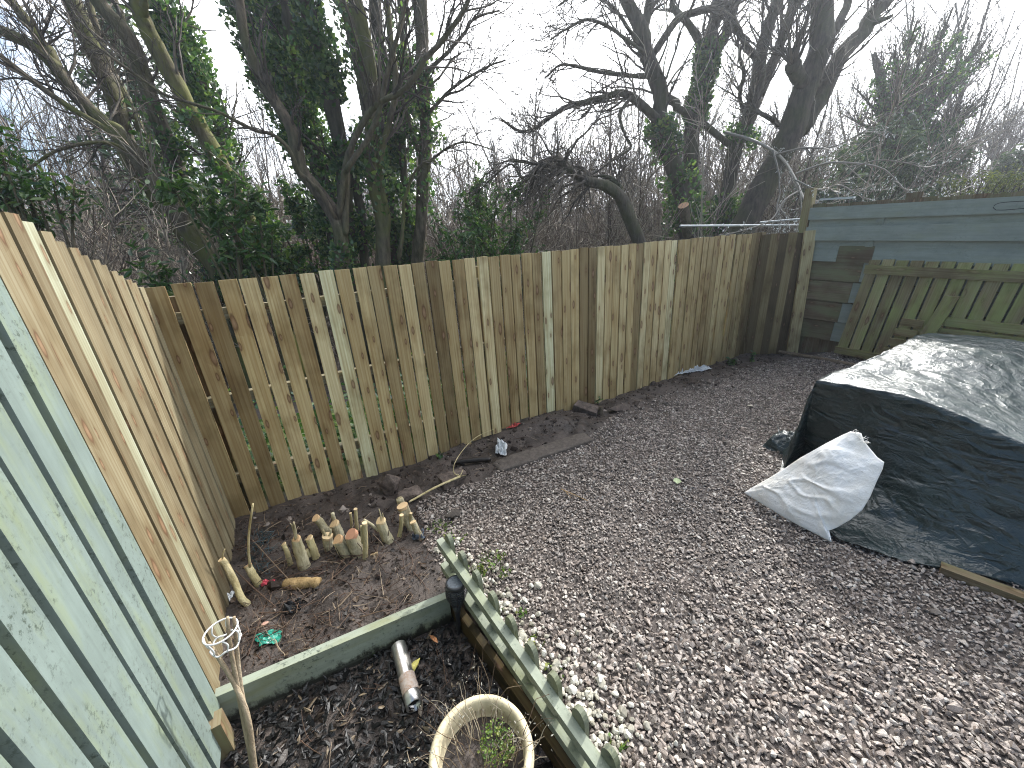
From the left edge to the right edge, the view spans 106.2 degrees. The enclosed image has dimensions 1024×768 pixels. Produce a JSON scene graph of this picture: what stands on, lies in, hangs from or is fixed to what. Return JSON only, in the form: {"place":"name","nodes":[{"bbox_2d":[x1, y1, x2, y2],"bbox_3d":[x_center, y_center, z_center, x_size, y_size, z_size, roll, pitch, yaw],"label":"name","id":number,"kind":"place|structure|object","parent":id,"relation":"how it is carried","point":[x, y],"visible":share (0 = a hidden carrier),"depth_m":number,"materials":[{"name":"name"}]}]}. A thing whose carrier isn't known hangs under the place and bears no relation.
{"place":"outdoors","nodes":[
{"label":"outdoors","id":0,"kind":"place"},
{"bbox_2d":[0,0,1023,234],"label":"sky","id":1,"kind":"structure","parent":0,"point":[206,13],"materials":[{"name":"white"}]},
{"bbox_2d":[97,197,1023,767],"bbox_3d":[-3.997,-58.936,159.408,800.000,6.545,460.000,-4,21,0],"label":"ground","id":2,"kind":"structure","parent":0,"point":[357,499],"depth_m":1.81,"materials":[{"name":"grey gravel"}]},
{"bbox_2d":[0,117,105,247],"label":"rhododendron","id":3,"kind":"object","parent":2,"relation":"on","point":[11,194],"visible":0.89,"depth_m":4.11,"materials":[{"name":"green plant"}]},
{"bbox_2d":[0,278,220,767],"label":"painted fence","id":4,"kind":"object","parent":2,"relation":"on","point":[100,667],"visible":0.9,"depth_m":0.86,"materials":[{"name":"green paint"}]},
{"bbox_2d":[0,212,234,693],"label":"picket fence","id":5,"kind":"object","parent":2,"relation":"on","point":[94,331],"visible":0.67,"depth_m":1.37,"materials":[{"name":"beige wood"}]},
{"bbox_2d":[0,0,273,399],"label":"leaning tree","id":6,"kind":"object","parent":2,"relation":"on","point":[39,46],"visible":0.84,"depth_m":5.42,"materials":[{"name":"brown plant"}]},
{"bbox_2d":[63,0,238,357],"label":"leaning tree","id":7,"kind":"object","parent":2,"relation":"on","point":[162,133],"visible":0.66,"depth_m":5.68,"materials":[{"name":"green plant"}]},
{"bbox_2d":[44,0,257,347],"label":"leaning tree","id":8,"kind":"object","parent":2,"relation":"on","point":[120,118],"visible":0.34,"depth_m":6.06,"materials":[{"name":"brown plant"}]},
{"bbox_2d":[0,0,313,287],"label":"birch saplings","id":9,"kind":"object","parent":2,"relation":"on","point":[104,162],"visible":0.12,"depth_m":9.36,"materials":[{"name":"plant"}]},
{"bbox_2d":[25,0,288,387],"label":"tree","id":10,"kind":"object","parent":2,"relation":"on","point":[132,85],"visible":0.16,"depth_m":8.43,"materials":[{"name":"green plant"}]},
{"bbox_2d":[107,0,309,394],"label":"leaning tree","id":11,"kind":"object","parent":2,"relation":"on","point":[138,9],"visible":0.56,"depth_m":5.36,"materials":[{"name":"green plant"}]},
{"bbox_2d":[118,167,299,313],"bbox_3d":[-3.780,-1.605,4.882,1.168,2.003,1.811,13,26,38],"label":"laurel shrub","id":12,"kind":"object","parent":2,"relation":"on","point":[215,219],"visible":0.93,"depth_m":4.71,"materials":[{"name":"green plant"}]},
{"bbox_2d":[208,708,234,760],"bbox_3d":[-1.022,1.283,1.370,0.050,0.270,0.060,-16,24,-28],"label":"timber stake","id":13,"kind":"object","parent":2,"relation":"on","point":[222,730],"visible":0.5,"depth_m":1.34,"materials":[{"name":"beige wood"}]},
{"bbox_2d":[118,0,325,384],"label":"leaning tree","id":14,"kind":"object","parent":2,"relation":"on","point":[198,83],"visible":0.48,"depth_m":5.78,"materials":[{"name":"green plant"}]},
{"bbox_2d":[227,591,234,600],"bbox_3d":[-1.365,1.024,1.868,0.049,0.034,0.038,11,25,34],"label":"white wrapper","id":15,"kind":"object","parent":2,"relation":"on","point":[230,595],"visible":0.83,"depth_m":1.87,"materials":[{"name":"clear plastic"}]},
{"bbox_2d":[218,549,250,606],"bbox_3d":[-1.303,0.921,1.800,0.126,0.331,0.040,10,25,33],"label":"tree stump","id":16,"kind":"object","parent":2,"relation":"on","point":[232,577],"visible":0.91,"depth_m":1.79,"materials":[{"name":"brown wood"}]},
{"bbox_2d":[244,503,261,587],"bbox_3d":[-1.271,0.806,1.871,0.156,0.503,0.070,-4,21,0],"label":"tree stump","id":17,"kind":"object","parent":2,"relation":"on","point":[253,575],"visible":0.76,"depth_m":1.91,"materials":[{"name":"brown wood"}]},
{"bbox_2d":[242,528,280,573],"bbox_3d":[-1.387,0.920,2.121,0.195,0.102,0.435,-21,26,-38],"label":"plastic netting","id":18,"kind":"object","parent":2,"relation":"on","point":[263,538],"visible":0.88,"depth_m":2.13,"materials":[{"name":"black plastic"}]},
{"bbox_2d":[199,175,329,335],"bbox_3d":[-3.895,-2.004,6.113,2.213,2.362,1.033,-9,21,-14],"label":"evergreen shrub","id":19,"kind":"object","parent":2,"relation":"on","point":[299,252],"visible":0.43,"depth_m":6.09,"materials":[{"name":"green plant"}]},
{"bbox_2d":[261,579,274,585],"bbox_3d":[-1.208,0.982,1.916,0.074,0.039,0.046,-6,21,-6],"label":"red wrapper","id":20,"kind":"object","parent":2,"relation":"on","point":[265,581],"visible":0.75,"depth_m":1.90,"materials":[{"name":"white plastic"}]},
{"bbox_2d":[255,629,281,645],"bbox_3d":[-1.044,1.087,1.644,0.105,0.035,0.085,-13,23,-23],"label":"green plastic","id":21,"kind":"object","parent":2,"relation":"on","point":[276,636],"visible":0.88,"depth_m":1.64,"materials":[{"name":"teal plastic"}]},
{"bbox_2d":[20,0,536,394],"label":"multi stem tree","id":22,"kind":"object","parent":2,"relation":"on","point":[340,247],"visible":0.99,"depth_m":4.51,"materials":[{"name":"brown plant"}]},
{"bbox_2d":[281,542,292,565],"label":"tree stump","id":23,"kind":"object","parent":2,"relation":"on","point":[286,550],"visible":0.77,"depth_m":2.03,"materials":[{"name":"brown wood"}]},
{"bbox_2d":[214,0,359,272],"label":"ivy clad tree","id":24,"kind":"object","parent":2,"relation":"on","point":[281,46],"visible":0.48,"depth_m":5.34,"materials":[{"name":"green plant"}]},
{"bbox_2d":[283,597,300,613],"bbox_3d":[-1.024,1.024,1.784,0.088,0.043,0.064,-9,21,-12],"label":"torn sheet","id":25,"kind":"object","parent":2,"relation":"on","point":[289,605],"visible":0.98,"depth_m":1.78,"materials":[{"name":"black plastic"}]},
{"bbox_2d":[290,522,310,570],"bbox_3d":[-1.101,0.845,1.983,0.065,0.329,0.064,-4,21,0],"label":"tree stump","id":26,"kind":"object","parent":2,"relation":"on","point":[300,554],"visible":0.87,"depth_m":1.97,"materials":[{"name":"wood"}]},
{"bbox_2d":[282,577,321,589],"bbox_3d":[-1.039,0.988,1.901,0.181,0.065,0.062,-2,21,4],"label":"cut log","id":27,"kind":"object","parent":2,"relation":"on","point":[299,582],"visible":0.91,"depth_m":1.88,"materials":[{"name":"brown wood"}]},
{"bbox_2d":[305,534,319,559],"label":"tree stump","id":28,"kind":"object","parent":2,"relation":"on","point":[312,552],"visible":0.79,"depth_m":2.05,"materials":[{"name":"brown wood"}]},
{"bbox_2d":[254,0,374,382],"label":"ivy clad tree","id":29,"kind":"object","parent":2,"relation":"on","point":[318,63],"visible":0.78,"depth_m":5.02,"materials":[{"name":"green plant"}]},
{"bbox_2d":[312,514,329,533],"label":"tree stump","id":30,"kind":"object","parent":2,"relation":"on","point":[319,521],"visible":0.69,"depth_m":2.20,"materials":[{"name":"wood"}]},
{"bbox_2d":[322,529,332,551],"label":"tree stump","id":31,"kind":"object","parent":2,"relation":"on","point":[327,537],"visible":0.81,"depth_m":2.11,"materials":[{"name":"wood"}]},
{"bbox_2d":[215,592,452,721],"bbox_3d":[-0.692,1.134,1.613,0.896,0.182,0.036,-13,22,-22],"label":"timber edging board","id":32,"kind":"object","parent":2,"relation":"on","point":[275,682],"visible":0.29,"depth_m":1.57,"materials":[{"name":"paint"}]},
{"bbox_2d":[225,503,446,665],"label":"leaf litter","id":33,"kind":"object","parent":2,"relation":"on","point":[309,623],"visible":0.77,"depth_m":1.86,"materials":[{"name":"brown plant"}]},
{"bbox_2d":[329,512,344,537],"bbox_3d":[-1.002,0.831,2.206,0.072,0.183,0.076,-4,21,0],"label":"tree stump","id":34,"kind":"object","parent":2,"relation":"on","point":[336,527],"visible":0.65,"depth_m":2.19,"materials":[{"name":"wood"}]},
{"bbox_2d":[332,534,350,559],"bbox_3d":[-0.905,0.882,2.062,0.092,0.161,0.078,-4,21,0],"label":"tree stump","id":35,"kind":"object","parent":2,"relation":"on","point":[339,543],"visible":0.77,"depth_m":2.04,"materials":[{"name":"wood"}]},
{"bbox_2d":[349,512,352,528],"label":"tree stump","id":36,"kind":"object","parent":2,"relation":"on","point":[351,521],"visible":0.7,"depth_m":2.24,"materials":[{"name":"brown wood"}]},
{"bbox_2d":[345,528,362,558],"bbox_3d":[-0.836,0.867,2.069,0.099,0.194,0.091,-4,21,0],"label":"tree stump","id":37,"kind":"object","parent":2,"relation":"on","point":[352,538],"visible":0.73,"depth_m":2.04,"materials":[{"name":"wood"}]},
{"bbox_2d":[354,508,358,530],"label":"tree stump","id":38,"kind":"object","parent":2,"relation":"on","point":[356,517],"visible":0.69,"depth_m":2.20,"materials":[{"name":"brown wood"}]},
{"bbox_2d":[360,521,367,559],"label":"tree stump","id":39,"kind":"object","parent":2,"relation":"on","point":[364,534],"visible":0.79,"depth_m":1.99,"materials":[{"name":"brown wood"}]},
{"bbox_2d":[363,509,393,544],"bbox_3d":[-0.728,0.794,2.114,0.130,0.255,0.073,-4,21,0],"label":"tree stump","id":40,"kind":"object","parent":2,"relation":"on","point":[381,528],"visible":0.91,"depth_m":2.10,"materials":[{"name":"wood"}]},
{"bbox_2d":[348,0,414,371],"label":"ivy clad tree","id":41,"kind":"object","parent":2,"relation":"on","point":[393,253],"visible":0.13,"depth_m":5.99,"materials":[{"name":"green plant"}]},
{"bbox_2d":[224,617,555,767],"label":"bark mulch","id":42,"kind":"object","parent":2,"relation":"on","point":[264,756],"visible":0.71,"depth_m":1.44,"materials":[{"name":"black wood"}]},
{"bbox_2d":[202,616,257,767],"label":"plant support","id":43,"kind":"object","parent":42,"relation":"on","point":[234,677],"visible":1,"depth_m":1.17,"materials":[{"name":"wicker"}]},
{"bbox_2d":[391,640,422,712],"bbox_3d":[-0.424,1.161,1.539,0.064,0.067,0.260,-14,23,-25],"label":"metal tube","id":44,"kind":"object","parent":42,"relation":"on","point":[408,682],"visible":1,"depth_m":1.51,"materials":[{"name":"metal"}]},
{"bbox_2d":[412,658,419,670],"bbox_3d":[-0.400,1.155,1.568,0.028,0.013,0.082,9,24,31],"label":"fallen leaf","id":45,"kind":"object","parent":42,"relation":"on","point":[415,663],"visible":0.62,"depth_m":1.58,"materials":[{"name":"yellow plant"}]},
{"bbox_2d":[430,635,437,642],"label":"fallen leaf","id":46,"kind":"object","parent":42,"relation":"on","point":[432,637],"visible":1,"depth_m":1.68,"materials":[{"name":"brown plant"}]},
{"bbox_2d":[399,639,540,766],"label":"dry stalks","id":47,"kind":"object","parent":42,"relation":"on","point":[455,699],"visible":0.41,"depth_m":1.36,"materials":[{"name":"brown plant"}]},
{"bbox_2d":[400,655,553,767],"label":"plant pot","id":48,"kind":"object","parent":42,"relation":"on","point":[495,729],"visible":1,"depth_m":1.19,"materials":[{"name":"beige plastic"}]},
{"bbox_2d":[379,474,400,495],"bbox_3d":[-0.817,0.679,2.593,0.133,0.203,0.115,-4,21,0],"label":"stone","id":49,"kind":"object","parent":2,"relation":"on","point":[388,484],"visible":0.9,"depth_m":2.54,"materials":[{"name":"grey stone"}]},
{"bbox_2d":[319,0,469,379],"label":"twin stem tree","id":50,"kind":"object","parent":2,"relation":"on","point":[374,152],"visible":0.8,"depth_m":5.04,"materials":[{"name":"brown plant"}]},
{"bbox_2d":[397,513,403,537],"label":"tree stump","id":51,"kind":"object","parent":2,"relation":"on","point":[401,516],"visible":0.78,"depth_m":2.13,"materials":[{"name":"brown wood"}]},
{"bbox_2d":[396,496,414,531],"bbox_3d":[-0.618,0.775,2.234,0.143,0.206,0.087,12,26,36],"label":"tree stump","id":52,"kind":"object","parent":2,"relation":"on","point":[403,507],"visible":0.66,"depth_m":2.19,"materials":[{"name":"wood"}]},
{"bbox_2d":[350,0,467,381],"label":"ivy clad tree","id":53,"kind":"object","parent":2,"relation":"on","point":[366,227],"visible":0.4,"depth_m":5.91,"materials":[{"name":"green plant"}]},
{"bbox_2d":[408,512,411,529],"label":"tree stump","id":54,"kind":"object","parent":2,"relation":"on","point":[410,517],"visible":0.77,"depth_m":2.18,"materials":[{"name":"brown wood"}]},
{"bbox_2d":[397,485,424,501],"bbox_3d":[-0.658,0.710,2.506,0.175,0.069,0.124,-9,21,-13],"label":"stone","id":55,"kind":"object","parent":2,"relation":"on","point":[410,493],"visible":0.77,"depth_m":2.47,"materials":[{"name":"grey stone"}]},
{"bbox_2d":[410,520,422,540],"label":"tree stump","id":56,"kind":"object","parent":2,"relation":"on","point":[415,527],"visible":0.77,"depth_m":2.13,"materials":[{"name":"wood"}]},
{"bbox_2d":[412,528,424,539],"bbox_3d":[-0.524,0.829,2.158,0.076,0.056,0.073,-4,21,0],"label":"torn sheet","id":57,"kind":"object","parent":2,"relation":"on","point":[415,537],"visible":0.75,"depth_m":2.14,"materials":[{"name":"black plastic"}]},
{"bbox_2d":[435,451,446,458],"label":"seedling","id":58,"kind":"object","parent":2,"relation":"on","point":[440,456],"visible":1,"depth_m":2.95,"materials":[{"name":"green plant"}]},
{"bbox_2d":[437,468,466,489],"bbox_3d":[-0.409,0.656,2.653,0.189,0.081,0.106,-15,23,-27],"label":"stone","id":59,"kind":"object","parent":2,"relation":"on","point":[446,476],"visible":0.84,"depth_m":2.62,"materials":[{"name":"grey stone"}]},
{"bbox_2d":[445,575,466,635],"bbox_3d":[-0.231,1.036,1.713,0.092,0.410,0.093,-4,21,0],"label":"torch light","id":60,"kind":"object","parent":2,"relation":"on","point":[455,591],"visible":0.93,"depth_m":1.64,"materials":[{"name":"black plastic"}]},
{"bbox_2d":[371,0,555,374],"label":"slender tree","id":61,"kind":"object","parent":2,"relation":"on","point":[424,112],"visible":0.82,"depth_m":5.31,"materials":[{"name":"brown plant"}]},
{"bbox_2d":[451,456,490,464],"bbox_3d":[-0.303,0.570,2.859,0.295,0.043,0.042,-5,21,-3],"label":"dark branch","id":62,"kind":"object","parent":2,"relation":"on","point":[472,460],"visible":0.98,"depth_m":2.85,"materials":[{"name":"black plant"}]},
{"bbox_2d":[144,232,803,517],"bbox_3d":[0.738,-0.223,3.665,5.886,2.051,0.491,-13,23,-24],"label":"picket fence","id":63,"kind":"object","parent":2,"relation":"on","point":[602,316],"visible":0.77,"depth_m":2.85,"materials":[{"name":"wood"}]},
{"bbox_2d":[228,280,726,490],"bbox_3d":[-0.492,-0.466,5.241,6.506,1.522,3.870,-15,23,-27],"label":"ground ivy","id":64,"kind":"object","parent":2,"relation":"on","point":[305,440],"visible":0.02,"depth_m":3.18,"materials":[{"name":"green plant"}]},
{"bbox_2d":[425,158,552,328],"bbox_3d":[-0.524,-1.977,5.454,1.793,2.380,1.735,-20,26,-36],"label":"laurel shrub","id":65,"kind":"object","parent":2,"relation":"on","point":[478,233],"visible":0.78,"depth_m":5.27,"materials":[{"name":"green plant"}]},
{"bbox_2d":[372,413,628,751],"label":"weeds","id":66,"kind":"object","parent":2,"relation":"on","point":[499,557],"visible":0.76,"depth_m":1.92,"materials":[{"name":"green plant"}]},
{"bbox_2d":[495,438,506,455],"bbox_3d":[-0.085,0.477,3.027,0.097,0.085,0.214,-4,21,0],"label":"plastic wrapper","id":67,"kind":"object","parent":2,"relation":"on","point":[501,446],"visible":1,"depth_m":3.00,"materials":[{"name":"white plastic"}]},
{"bbox_2d":[225,362,779,767],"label":"twig litter","id":68,"kind":"object","parent":2,"relation":"on","point":[286,625],"visible":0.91,"depth_m":1.84,"materials":[{"name":"brown wood"}]},
{"bbox_2d":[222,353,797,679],"bbox_3d":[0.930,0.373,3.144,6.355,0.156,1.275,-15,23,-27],"label":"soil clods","id":69,"kind":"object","parent":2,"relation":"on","point":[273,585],"visible":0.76,"depth_m":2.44,"materials":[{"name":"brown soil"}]},
{"bbox_2d":[0,0,1023,388],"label":"undergrowth","id":70,"kind":"object","parent":2,"relation":"on","point":[608,226],"visible":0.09,"depth_m":7.10,"materials":[{"name":"plant"}]},
{"bbox_2d":[0,0,1023,373],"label":"woodland","id":71,"kind":"object","parent":2,"relation":"on","point":[1016,138],"visible":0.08,"depth_m":14.15,"materials":[{"name":"plant"}]},
{"bbox_2d":[506,423,519,428],"bbox_3d":[0.009,0.354,3.299,0.061,0.039,0.149,14,27,40],"label":"red wrapper","id":72,"kind":"object","parent":2,"relation":"on","point":[514,425],"visible":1,"depth_m":3.30,"materials":[{"name":"plastic"}]},
{"bbox_2d":[436,533,619,767],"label":"picket edging","id":73,"kind":"object","parent":2,"relation":"on","point":[569,743],"visible":0.96,"depth_m":1.36,"materials":[{"name":"green paint"}]},
{"bbox_2d":[492,433,592,471],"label":"concrete kerb","id":74,"kind":"structure","parent":2,"relation":"on","point":[522,458],"depth_m":2.92,"materials":[{"name":"grey concrete"}]},
{"bbox_2d":[448,107,649,243],"bbox_3d":[0.635,-1.914,5.730,2.978,3.915,1.725,-18,25,-32],"label":"arching tree","id":75,"kind":"object","parent":2,"relation":"on","point":[612,187],"visible":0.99,"depth_m":5.22,"materials":[{"name":"brown plant"}]},
{"bbox_2d":[433,527,677,767],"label":"pebbles","id":76,"kind":"object","parent":2,"relation":"on","point":[620,714],"visible":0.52,"depth_m":1.40,"materials":[{"name":"white stone"}]},
{"bbox_2d":[572,400,598,416],"bbox_3d":[0.684,0.239,3.563,0.247,0.142,0.117,8,24,30],"label":"stone","id":77,"kind":"object","parent":2,"relation":"on","point":[585,407],"visible":0.86,"depth_m":3.52,"materials":[{"name":"grey stone"}]},
{"bbox_2d":[599,406,603,415],"bbox_3d":[0.809,0.248,3.480,0.042,0.096,0.046,-4,21,0],"label":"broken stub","id":78,"kind":"object","parent":2,"relation":"on","point":[600,410],"visible":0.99,"depth_m":3.47,"materials":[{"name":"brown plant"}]},
{"bbox_2d":[609,404,630,410],"bbox_3d":[0.999,0.215,3.554,0.232,0.074,0.088,-9,21,-12],"label":"stone","id":79,"kind":"object","parent":2,"relation":"on","point":[620,407],"visible":0.99,"depth_m":3.53,"materials":[{"name":"grey stone"}]},
{"bbox_2d":[470,0,792,254],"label":"forked tree","id":80,"kind":"object","parent":2,"relation":"on","point":[660,128],"visible":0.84,"depth_m":6.16,"materials":[{"name":"brown plant"}]},
{"bbox_2d":[673,478,680,483],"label":"fallen leaf","id":81,"kind":"object","parent":2,"relation":"on","point":[677,480],"visible":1,"depth_m":2.49,"materials":[{"name":"plant"}]},
{"bbox_2d":[676,365,711,374],"bbox_3d":[2.017,-0.187,4.414,0.545,0.080,0.191,-10,22,-17],"label":"plastic sheet","id":82,"kind":"object","parent":2,"relation":"on","point":[700,368],"visible":0.86,"depth_m":4.38,"materials":[{"name":"white plastic"}]},
{"bbox_2d":[656,0,760,235],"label":"ivy clad tree","id":83,"kind":"object","parent":2,"relation":"on","point":[709,44],"visible":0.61,"depth_m":6.63,"materials":[{"name":"green plant"}]},
{"bbox_2d":[416,351,1023,767],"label":"gravel","id":84,"kind":"structure","parent":2,"relation":"on","point":[982,747],"depth_m":1.63,"materials":[{"name":"grey gravel"}]},
{"bbox_2d":[409,429,492,502],"bbox_3d":[-0.325,0.533,2.645,0.151,0.125,0.926,9,24,31],"label":"pale stem","id":85,"kind":"object","parent":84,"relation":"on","point":[439,485],"visible":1,"depth_m":2.50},
{"bbox_2d":[445,509,460,517],"bbox_3d":[-0.356,0.783,2.322,0.095,0.039,0.061,-4,21,0],"label":"stone","id":86,"kind":"object","parent":84,"relation":"on","point":[454,513],"visible":1,"depth_m":2.31,"materials":[{"name":"stone"}]},
{"bbox_2d":[763,333,1023,605],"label":"covered stack","id":87,"kind":"object","parent":84,"relation":"on","point":[936,420],"visible":0.91,"depth_m":1.96,"materials":[{"name":"black plastic"}]},
{"bbox_2d":[749,350,755,361],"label":"seedling","id":88,"kind":"object","parent":2,"relation":"on","point":[752,357],"visible":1,"depth_m":4.58,"materials":[{"name":"green plant"}]},
{"bbox_2d":[702,0,809,236],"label":"slender tree","id":89,"kind":"object","parent":2,"relation":"on","point":[755,135],"visible":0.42,"depth_m":7.00,"materials":[{"name":"brown plant"}]},
{"bbox_2d":[786,230,815,354],"bbox_3d":[3.368,-1.004,4.494,0.148,1.474,0.085,0,21,10],"label":"upright plank","id":90,"kind":"object","parent":2,"relation":"on","point":[804,270],"visible":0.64,"depth_m":4.46,"materials":[{"name":"brown wood"}]},
{"bbox_2d":[744,429,883,541],"bbox_3d":[1.607,0.473,2.082,0.262,0.529,0.529,-15,23,-27],"label":"woven sack","id":91,"kind":"object","parent":2,"relation":"on","point":[822,490],"visible":1,"depth_m":1.98,"materials":[{"name":"white plastic"}]},
{"bbox_2d":[778,350,855,365],"bbox_3d":[3.545,-0.228,4.162,0.044,0.065,1.256,-13,22,-23],"label":"long pole","id":92,"kind":"object","parent":2,"relation":"on","point":[815,357],"visible":0.6,"depth_m":4.35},
{"bbox_2d":[708,0,984,315],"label":"thick tree","id":93,"kind":"object","parent":2,"relation":"on","point":[808,79],"visible":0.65,"depth_m":6.23,"materials":[{"name":"brown plant"}]},
{"bbox_2d":[679,224,798,226],"bbox_3d":[2.779,-1.883,4.567,1.810,0.110,0.026,-9,21,-13],"label":"metal pole","id":94,"kind":"object","parent":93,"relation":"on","point":[740,225],"visible":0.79,"depth_m":4.52,"materials":[{"name":"silver metal"}]},
{"bbox_2d":[759,218,799,223],"bbox_3d":[3.286,-1.980,4.656,0.537,0.034,0.026,-2,21,5],"label":"metal pole","id":95,"kind":"object","parent":94,"relation":"on","point":[784,220],"visible":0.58,"depth_m":4.65,"materials":[{"name":"silver metal"}]},
{"bbox_2d":[773,107,982,227],"bbox_3d":[8.281,-4.455,8.733,5.544,3.141,2.134,-12,22,-21],"label":"bare shrub","id":96,"kind":"object","parent":2,"relation":"on","point":[911,144],"visible":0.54,"depth_m":8.33,"materials":[{"name":"grey plant"}]},
{"bbox_2d":[798,188,1023,352],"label":"painted fence","id":97,"kind":"object","parent":2,"relation":"on","point":[852,239],"visible":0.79,"depth_m":3.77,"materials":[{"name":"grey paint"}]},
{"bbox_2d":[830,0,1023,179],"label":"ivy covered tree","id":98,"kind":"object","parent":2,"relation":"on","point":[880,90],"visible":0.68,"depth_m":9.21,"materials":[{"name":"green plant"}]},
{"bbox_2d":[834,259,1023,358],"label":"wooden gate","id":99,"kind":"structure","parent":2,"relation":"on","point":[997,275],"depth_m":3.65,"materials":[{"name":"brown wood"}]},
{"bbox_2d":[882,295,1023,351],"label":"slatted panel","id":100,"kind":"object","parent":2,"relation":"on","point":[939,316],"visible":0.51,"depth_m":3.46,"materials":[{"name":"wood"}]},
{"bbox_2d":[934,159,1023,196],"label":"garden hedge","id":101,"kind":"object","parent":2,"relation":"on","point":[1001,185],"visible":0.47,"depth_m":7.26,"materials":[{"name":"green plant"}]},
{"bbox_2d":[961,90,1022,165],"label":"round tree","id":102,"kind":"object","parent":2,"relation":"on","point":[1001,126],"visible":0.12,"depth_m":21.08,"materials":[{"name":"green plant"}]},
{"bbox_2d":[981,143,1023,188],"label":"conifer shrub","id":103,"kind":"object","parent":2,"relation":"on","point":[1007,161],"visible":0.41,"depth_m":12.72,"materials":[{"name":"green plant"}]},
{"bbox_2d":[726,357,737,364],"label":"seedling","id":104,"kind":"object","parent":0,"point":[731,361],"visible":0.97,"depth_m":4.54,"materials":[{"name":"green plant"}]}
]}

